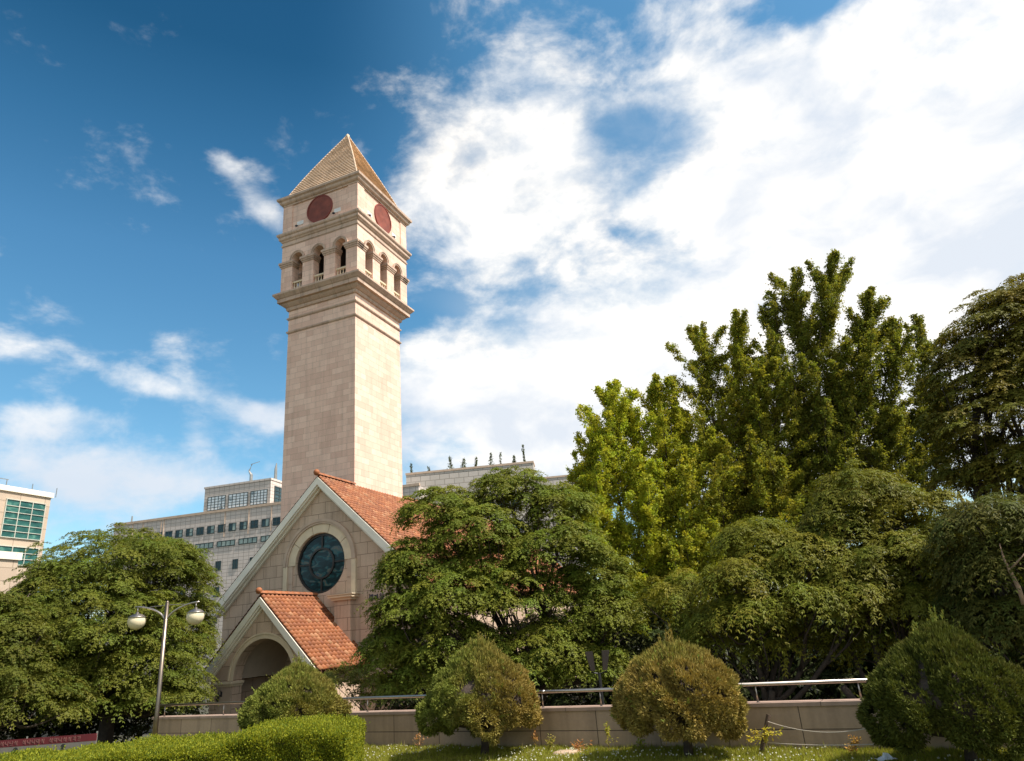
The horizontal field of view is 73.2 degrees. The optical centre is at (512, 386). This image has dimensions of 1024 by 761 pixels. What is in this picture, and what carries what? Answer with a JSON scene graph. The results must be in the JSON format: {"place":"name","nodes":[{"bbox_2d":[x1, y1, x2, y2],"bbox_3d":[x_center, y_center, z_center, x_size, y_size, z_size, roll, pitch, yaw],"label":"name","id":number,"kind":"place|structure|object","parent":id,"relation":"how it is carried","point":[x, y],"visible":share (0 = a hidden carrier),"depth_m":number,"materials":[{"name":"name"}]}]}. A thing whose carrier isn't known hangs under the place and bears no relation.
{"place":"outdoors","nodes":[
{"label":"outdoors","id":0,"kind":"place"},
{"bbox_2d":[0,478,57,728],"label":"corner building","id":1,"kind":"structure","parent":0,"point":[24,512],"depth_m":56.13,"materials":[{"name":"white concrete"}]},
{"bbox_2d":[0,545,38,565],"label":"curtain window","id":2,"kind":"structure","parent":1,"relation":"in","point":[24,560],"depth_m":56.01,"materials":[{"name":"teal glass"}]},
{"bbox_2d":[0,498,45,540],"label":"curtain window","id":3,"kind":"structure","parent":1,"relation":"in","point":[21,519],"depth_m":56.49,"materials":[{"name":"teal glass"}]},
{"bbox_2d":[106,461,425,685],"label":"office block","id":4,"kind":"structure","parent":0,"point":[232,526],"depth_m":123.36,"materials":[{"name":"grey stone"}]},
{"bbox_2d":[165,531,172,536],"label":"window","id":5,"kind":"structure","parent":4,"relation":"in","point":[168,533],"depth_m":125.86,"materials":[{"name":"blue glass"}]},
{"bbox_2d":[175,529,182,537],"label":"window","id":6,"kind":"structure","parent":4,"relation":"in","point":[179,533],"depth_m":125.25,"materials":[{"name":"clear glass"}]},
{"bbox_2d":[185,528,193,536],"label":"window","id":7,"kind":"structure","parent":4,"relation":"in","point":[189,532],"depth_m":124.79,"materials":[{"name":"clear glass"}]},
{"bbox_2d":[196,527,203,534],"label":"window","id":8,"kind":"structure","parent":4,"relation":"in","point":[200,530],"depth_m":124.29,"materials":[{"name":"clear glass"}]},
{"bbox_2d":[195,542,213,548],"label":"window","id":9,"kind":"structure","parent":4,"relation":"in","point":[203,545],"depth_m":123.06,"materials":[{"name":"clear glass"}]},
{"bbox_2d":[207,525,214,533],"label":"window","id":10,"kind":"structure","parent":4,"relation":"in","point":[210,529],"depth_m":123.76,"materials":[{"name":"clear glass"}]},
{"bbox_2d":[207,495,225,510],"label":"lattice window","id":11,"kind":"structure","parent":4,"relation":"in","point":[216,502],"depth_m":125.80,"materials":[{"name":"white glass"}]},
{"bbox_2d":[215,561,220,570],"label":"window","id":12,"kind":"structure","parent":4,"relation":"in","point":[218,563],"depth_m":121.10,"materials":[{"name":"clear glass"}]},
{"bbox_2d":[217,524,225,532],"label":"window","id":13,"kind":"structure","parent":4,"relation":"in","point":[221,528],"depth_m":123.27,"materials":[{"name":"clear glass"}]},
{"bbox_2d":[216,539,234,546],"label":"window","id":14,"kind":"structure","parent":4,"relation":"in","point":[227,542],"depth_m":122.08,"materials":[{"name":"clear glass"}]},
{"bbox_2d":[228,523,236,530],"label":"window","id":15,"kind":"structure","parent":4,"relation":"in","point":[232,526],"depth_m":122.75,"materials":[{"name":"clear glass"}]},
{"bbox_2d":[232,559,237,568],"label":"window","id":16,"kind":"structure","parent":4,"relation":"in","point":[235,561],"depth_m":120.30,"materials":[{"name":"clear glass"}]},
{"bbox_2d":[228,492,247,507],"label":"lattice window","id":17,"kind":"structure","parent":4,"relation":"in","point":[235,500],"depth_m":124.79,"materials":[{"name":"white glass"}]},
{"bbox_2d":[239,521,246,529],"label":"window","id":18,"kind":"structure","parent":4,"relation":"in","point":[243,525],"depth_m":122.26,"materials":[{"name":"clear glass"}]},
{"bbox_2d":[238,537,256,544],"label":"window","id":19,"kind":"structure","parent":4,"relation":"in","point":[251,539],"depth_m":121.07,"materials":[{"name":"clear glass"}]},
{"bbox_2d":[250,520,258,528],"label":"window","id":20,"kind":"structure","parent":4,"relation":"in","point":[254,523],"depth_m":121.78,"materials":[{"name":"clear glass"}]},
{"bbox_2d":[250,489,267,505],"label":"lattice window","id":21,"kind":"structure","parent":4,"relation":"in","point":[257,497],"depth_m":123.83,"materials":[{"name":"white glass"}]},
{"bbox_2d":[260,535,269,541],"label":"window","id":22,"kind":"structure","parent":4,"relation":"in","point":[263,538],"depth_m":120.33,"materials":[{"name":"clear glass"}]},
{"bbox_2d":[261,518,269,526],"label":"window","id":23,"kind":"structure","parent":4,"relation":"in","point":[265,522],"depth_m":121.27,"materials":[{"name":"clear glass"}]},
{"bbox_2d":[273,517,279,525],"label":"window","id":24,"kind":"structure","parent":4,"relation":"in","point":[276,520],"depth_m":120.79,"materials":[{"name":"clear glass"}]},
{"bbox_2d":[274,486,281,501],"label":"side window","id":25,"kind":"structure","parent":4,"relation":"in","point":[277,490],"depth_m":125.46,"materials":[{"name":"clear glass"}]},
{"bbox_2d":[200,469,587,714],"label":"church","id":26,"kind":"structure","parent":0,"point":[304,576],"depth_m":34.86,"materials":[{"name":"stone"}]},
{"bbox_2d":[298,533,344,593],"bbox_3d":[-9.948,9.217,35.918,3.056,3.056,0.130,-12,-21,20],"label":"round window","id":27,"kind":"structure","parent":26,"relation":"in","point":[321,561],"depth_m":35.95,"materials":[{"name":"blue glass"}]},
{"bbox_2d":[1,636,847,742],"bbox_3d":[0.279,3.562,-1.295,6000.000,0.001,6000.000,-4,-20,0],"label":"ground","id":28,"kind":"structure","parent":0,"point":[145,734],"depth_m":45.53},
{"bbox_2d":[0,696,35,739],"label":"evergreen shrub","id":29,"kind":"object","parent":28,"relation":"on","point":[24,730],"visible":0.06,"depth_m":27.18,"materials":[{"name":"green plant"}]},
{"bbox_2d":[0,731,97,753],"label":"street banner","id":30,"kind":"object","parent":28,"relation":"on","point":[68,741],"visible":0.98,"depth_m":18.18,"materials":[{"name":"red fabric"}]},
{"bbox_2d":[0,650,99,740],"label":"evergreen shrub","id":31,"kind":"object","parent":28,"relation":"on","point":[4,735],"visible":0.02,"depth_m":29.20,"materials":[{"name":"green plant"}]},
{"bbox_2d":[0,591,109,730],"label":"shade tree","id":32,"kind":"object","parent":28,"relation":"on","point":[23,619],"visible":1,"depth_m":22.32,"materials":[{"name":"green plant"}]},
{"bbox_2d":[28,644,151,742],"bbox_3d":[-19.142,14.618,31.586,5.360,5.353,5.544,-20,-25,36],"label":"evergreen shrub","id":33,"kind":"object","parent":28,"relation":"on","point":[127,724],"visible":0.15,"depth_m":30.52,"materials":[{"name":"green plant"}]},
{"bbox_2d":[0,522,226,743],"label":"shade tree","id":34,"kind":"object","parent":28,"relation":"on","point":[70,598],"visible":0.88,"depth_m":26.61,"materials":[{"name":"green plant"}]},
{"bbox_2d":[82,635,209,742],"bbox_3d":[-17.201,14.473,32.595,6.638,5.480,5.562,-4,-20,0],"label":"evergreen shrub","id":35,"kind":"object","parent":28,"relation":"on","point":[146,727],"visible":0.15,"depth_m":31.53,"materials":[{"name":"green plant"}]},
{"bbox_2d":[272,134,413,521],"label":"bell tower","id":36,"kind":"structure","parent":28,"relation":"on","point":[341,297],"depth_m":44.82,"materials":[{"name":"stone"}]},
{"bbox_2d":[323,661,424,710],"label":"young maple","id":37,"kind":"object","parent":28,"relation":"on","point":[350,681],"visible":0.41,"depth_m":26.13,"materials":[{"name":"green plant"}]},
{"bbox_2d":[363,631,465,710],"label":"evergreen shrub","id":38,"kind":"object","parent":28,"relation":"on","point":[409,702],"visible":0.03,"depth_m":28.21,"materials":[{"name":"green plant"}]},
{"bbox_2d":[346,465,653,705],"bbox_3d":[-0.470,7.735,24.376,10.697,10.088,5.830,-4,-20,0],"label":"shade tree","id":39,"kind":"object","parent":28,"relation":"on","point":[421,596],"visible":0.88,"depth_m":23.62,"materials":[{"name":"green plant"}]},
{"bbox_2d":[500,614,578,705],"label":"evergreen shrub","id":40,"kind":"object","parent":28,"relation":"on","point":[540,684],"visible":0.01,"depth_m":30.68,"materials":[{"name":"green plant"}]},
{"bbox_2d":[524,583,613,698],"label":"woodland tree","id":41,"kind":"object","parent":28,"relation":"on","point":[557,611],"visible":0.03,"depth_m":42.81,"materials":[{"name":"green plant"}]},
{"bbox_2d":[152,699,1017,750],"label":"retaining wall","id":42,"kind":"structure","parent":28,"relation":"on","point":[567,725],"depth_m":15.95,"materials":[{"name":"stone"}]},
{"bbox_2d":[160,678,866,715],"bbox_3d":[0.028,7.849,17.273,28.575,0.389,0.082,-15,-22,27],"label":"handrail","id":43,"kind":"object","parent":42,"relation":"on","point":[803,682],"visible":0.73,"depth_m":16.41,"materials":[{"name":"metal"}]},
{"bbox_2d":[530,608,647,705],"bbox_3d":[3.041,11.563,28.137,5.748,4.894,4.806,-4,-20,0],"label":"evergreen shrub","id":44,"kind":"object","parent":28,"relation":"on","point":[588,696],"visible":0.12,"depth_m":27.16,"materials":[{"name":"green plant"}]},
{"bbox_2d":[585,650,608,704],"bbox_3d":[2.270,8.319,17.066,0.619,3.302,0.190,-4,-20,0],"label":"garden lantern","id":45,"kind":"object","parent":28,"relation":"on","point":[590,657],"visible":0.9,"depth_m":17.47,"materials":[{"name":"black metal"}]},
{"bbox_2d":[540,377,685,657],"bbox_3d":[4.721,6.430,29.228,5.927,14.981,5.359,4,-22,-22],"label":"ginkgo tree","id":46,"kind":"object","parent":28,"relation":"on","point":[614,471],"visible":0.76,"depth_m":29.89,"materials":[{"name":"green plant"}]},
{"bbox_2d":[589,606,706,704],"bbox_3d":[4.996,11.090,27.034,5.049,4.746,4.862,-21,-25,38],"label":"evergreen shrub","id":47,"kind":"object","parent":28,"relation":"on","point":[653,637],"visible":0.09,"depth_m":26.76,"materials":[{"name":"green plant"}]},
{"bbox_2d":[591,598,704,658],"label":"woodland tree","id":48,"kind":"object","parent":28,"relation":"on","point":[636,634],"visible":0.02,"depth_m":37.21,"materials":[{"name":"green plant"}]},
{"bbox_2d":[617,372,755,617],"bbox_3d":[7.277,6.294,29.817,5.812,15.299,6.306,8,-23,-30],"label":"ginkgo tree","id":49,"kind":"object","parent":28,"relation":"on","point":[688,455],"visible":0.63,"depth_m":29.45,"materials":[{"name":"green plant"}]},
{"bbox_2d":[635,560,761,647],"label":"woodland tree","id":50,"kind":"object","parent":28,"relation":"on","point":[660,628],"visible":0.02,"depth_m":35.58,"materials":[{"name":"green plant"}]},
{"bbox_2d":[657,605,777,700],"bbox_3d":[7.256,10.500,25.778,4.356,4.715,5.045,8,-23,-30],"label":"evergreen shrub","id":51,"kind":"object","parent":28,"relation":"on","point":[750,661],"visible":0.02,"depth_m":24.56,"materials":[{"name":"green plant"}]},
{"bbox_2d":[664,308,822,658],"bbox_3d":[10.730,4.759,30.944,6.434,18.407,8.255,-12,-21,19],"label":"ginkgo tree","id":52,"kind":"object","parent":28,"relation":"on","point":[745,430],"visible":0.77,"depth_m":31.29,"materials":[{"name":"green plant"}]},
{"bbox_2d":[709,625,822,700],"bbox_3d":[9.079,10.360,25.282,5.209,4.325,4.996,-4,-20,0],"label":"evergreen shrub","id":53,"kind":"object","parent":28,"relation":"on","point":[756,679],"visible":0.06,"depth_m":24.22,"materials":[{"name":"green plant"}]},
{"bbox_2d":[623,515,910,700],"bbox_3d":[6.335,6.703,18.045,4.824,6.650,7.903,9,-24,-33],"label":"shade tree","id":54,"kind":"object","parent":28,"relation":"on","point":[771,616],"visible":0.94,"depth_m":17.24,"materials":[{"name":"green plant"}]},
{"bbox_2d":[772,605,871,699],"bbox_3d":[10.776,9.565,23.816,4.907,4.582,4.849,-4,-20,0],"label":"evergreen shrub","id":55,"kind":"object","parent":28,"relation":"on","point":[828,672],"visible":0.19,"depth_m":22.87,"materials":[{"name":"green plant"}]},
{"bbox_2d":[770,551,877,621],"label":"woodland tree","id":56,"kind":"object","parent":28,"relation":"on","point":[802,584],"depth_m":33.66,"materials":[{"name":"green plant"}]},
{"bbox_2d":[745,248,932,697],"bbox_3d":[14.736,3.375,31.030,8.978,20.494,7.276,-4,-20,0],"label":"ginkgo tree","id":57,"kind":"object","parent":28,"relation":"on","point":[833,412],"visible":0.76,"depth_m":31.06,"materials":[{"name":"green plant"}]},
{"bbox_2d":[806,613,904,699],"bbox_3d":[11.759,9.092,22.394,4.688,4.377,4.628,-15,-23,27],"label":"evergreen shrub","id":58,"kind":"object","parent":28,"relation":"on","point":[846,675],"visible":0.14,"depth_m":21.77,"materials":[{"name":"green plant"}]},
{"bbox_2d":[785,459,1021,698],"bbox_3d":[9.661,5.514,17.170,5.317,7.788,5.001,-4,-20,0],"label":"shade tree","id":59,"kind":"object","parent":28,"relation":"on","point":[898,537],"visible":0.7,"depth_m":17.16,"materials":[{"name":"green plant"}]},
{"bbox_2d":[862,595,969,671],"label":"evergreen shrub","id":60,"kind":"object","parent":28,"relation":"on","point":[869,653],"depth_m":21.31,"materials":[{"name":"green plant"}]},
{"bbox_2d":[885,313,980,609],"bbox_3d":[18.868,4.737,30.471,5.485,16.958,3.859,-12,-21,20],"label":"ginkgo tree","id":61,"kind":"object","parent":28,"relation":"on","point":[921,450],"visible":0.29,"depth_m":31.24,"materials":[{"name":"green plant"}]},
{"bbox_2d":[907,273,1023,588],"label":"shade tree","id":62,"kind":"object","parent":28,"relation":"on","point":[989,348],"visible":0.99,"depth_m":24.16,"materials":[{"name":"green plant"}]},
{"bbox_2d":[910,490,1023,669],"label":"shade tree","id":63,"kind":"object","parent":28,"relation":"on","point":[993,614],"visible":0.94,"depth_m":14.20,"materials":[{"name":"green plant"}]},
{"bbox_2d":[986,590,1019,663],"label":"evergreen shrub","id":64,"kind":"object","parent":28,"relation":"on","point":[995,653],"visible":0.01,"depth_m":18.52,"materials":[{"name":"green plant"}]},
{"bbox_2d":[405,461,584,568],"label":"hospital block","id":65,"kind":"structure","parent":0,"point":[463,477],"depth_m":119.52,"materials":[{"name":"grey stone"}]},
{"bbox_2d":[447,456,452,468],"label":"rooftop sapling","id":66,"kind":"object","parent":65,"relation":"on","point":[450,464],"visible":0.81,"depth_m":121.71,"materials":[{"name":"green plant"}]},
{"bbox_2d":[488,453,494,464],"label":"rooftop sapling","id":67,"kind":"object","parent":65,"relation":"on","point":[490,457],"visible":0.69,"depth_m":121.22,"materials":[{"name":"green plant"}]},
{"bbox_2d":[521,444,525,461],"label":"rooftop sapling","id":68,"kind":"object","parent":65,"relation":"on","point":[523,457],"visible":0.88,"depth_m":120.85,"materials":[{"name":"green plant"}]},
{"bbox_2d":[0,0,1023,619],"label":"sky","id":69,"kind":"structure","parent":0,"point":[581,185],"materials":[{"name":"blue"}]},
{"bbox_2d":[363,738,1023,760],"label":"lawn","id":70,"kind":"structure","parent":0,"point":[627,760],"depth_m":14.24,"materials":[{"name":"plant"}]},
{"bbox_2d":[127,600,204,736],"bbox_3d":[-11.740,9.535,22.969,2.688,4.602,0.600,-6,-20,4],"label":"street lamp","id":71,"kind":"object","parent":70,"relation":"on","point":[194,616],"visible":0.93,"depth_m":23.33,"materials":[{"name":"metal"}]},
{"bbox_2d":[0,710,369,760],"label":"box hedge","id":72,"kind":"object","parent":70,"relation":"on","point":[330,737],"visible":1,"depth_m":13.04,"materials":[{"name":"green plant"}]},
{"bbox_2d":[235,652,352,729],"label":"clipped juniper","id":73,"kind":"object","parent":70,"relation":"on","point":[300,689],"visible":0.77,"depth_m":17.14,"materials":[{"name":"green plant"}]},
{"bbox_2d":[412,733,427,746],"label":"seedling","id":74,"kind":"object","parent":70,"relation":"on","point":[419,742],"visible":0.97,"depth_m":17.59,"materials":[{"name":"green plant"}]},
{"bbox_2d":[414,630,542,754],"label":"clipped juniper","id":75,"kind":"object","parent":70,"relation":"on","point":[479,686],"visible":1,"depth_m":15.71,"materials":[{"name":"green plant"}]},
{"bbox_2d":[531,730,537,747],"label":"seedling","id":76,"kind":"object","parent":70,"relation":"on","point":[534,735],"visible":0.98,"depth_m":16.43,"materials":[{"name":"brown plant"}]},
{"bbox_2d":[546,734,555,747],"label":"seedling","id":77,"kind":"object","parent":70,"relation":"on","point":[551,741],"visible":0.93,"depth_m":15.99,"materials":[{"name":"green plant"}]},
{"bbox_2d":[552,749,581,754],"bbox_3d":[1.216,8.126,15.307,0.708,0.120,0.321,-4,-20,0],"label":"stone","id":78,"kind":"object","parent":70,"relation":"on","point":[568,751],"visible":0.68,"depth_m":15.24,"materials":[{"name":"beige stone"}]},
{"bbox_2d":[572,739,592,750],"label":"seedling","id":79,"kind":"object","parent":70,"relation":"on","point":[576,746],"visible":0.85,"depth_m":15.45,"materials":[{"name":"brown plant"}]},
{"bbox_2d":[603,721,617,749],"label":"seedling","id":80,"kind":"object","parent":70,"relation":"on","point":[607,728],"visible":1,"depth_m":15.36,"materials":[{"name":"green plant"}]},
{"bbox_2d":[634,738,646,747],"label":"seedling","id":81,"kind":"object","parent":70,"relation":"on","point":[640,742],"visible":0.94,"depth_m":14.86,"materials":[{"name":"green plant"}]},
{"bbox_2d":[608,622,751,757],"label":"clipped juniper","id":82,"kind":"object","parent":70,"relation":"on","point":[680,687],"visible":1,"depth_m":13.47,"materials":[{"name":"green plant"}]},
{"bbox_2d":[364,744,1002,760],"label":"clover flowers","id":83,"kind":"object","parent":70,"relation":"on","point":[640,753],"visible":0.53,"depth_m":14.19,"materials":[{"name":"white plant"}]},
{"bbox_2d":[746,725,783,745],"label":"seedling","id":84,"kind":"object","parent":70,"relation":"on","point":[767,734],"visible":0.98,"depth_m":13.51,"materials":[{"name":"yellow plant"}]},
{"bbox_2d":[759,714,770,752],"bbox_3d":[5.008,6.961,13.715,0.391,0.794,0.088,-7,-20,6],"label":"wooden stake","id":85,"kind":"object","parent":70,"relation":"on","point":[766,723],"visible":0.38,"depth_m":13.73,"materials":[{"name":"brown wood"}]},
{"bbox_2d":[768,721,864,732],"bbox_3d":[5.873,6.360,12.908,0.018,0.236,2.400,13,-26,-39],"label":"rope","id":86,"kind":"object","parent":85,"relation":"attached to","point":[817,731],"visible":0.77,"depth_m":13.01,"materials":[{"name":"fabric"}]},
{"bbox_2d":[763,742,872,745],"bbox_3d":[5.767,6.650,12.852,0.018,0.117,2.485,14,-27,-41],"label":"rope","id":87,"kind":"object","parent":85,"relation":"attached to","point":[820,745],"visible":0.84,"depth_m":12.83,"materials":[{"name":"fabric"}]},
{"bbox_2d":[844,735,861,755],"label":"seedling","id":88,"kind":"object","parent":70,"relation":"on","point":[853,746],"visible":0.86,"depth_m":12.72,"materials":[{"name":"brown plant"}]},
{"bbox_2d":[874,752,896,760],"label":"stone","id":89,"kind":"object","parent":70,"relation":"on","point":[884,756],"visible":0.98,"depth_m":11.98,"materials":[{"name":"grey stone"}]},
{"bbox_2d":[853,604,1023,760],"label":"clipped juniper","id":90,"kind":"object","parent":70,"relation":"on","point":[957,687],"visible":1,"depth_m":11.00,"materials":[{"name":"green plant"}]}
]}

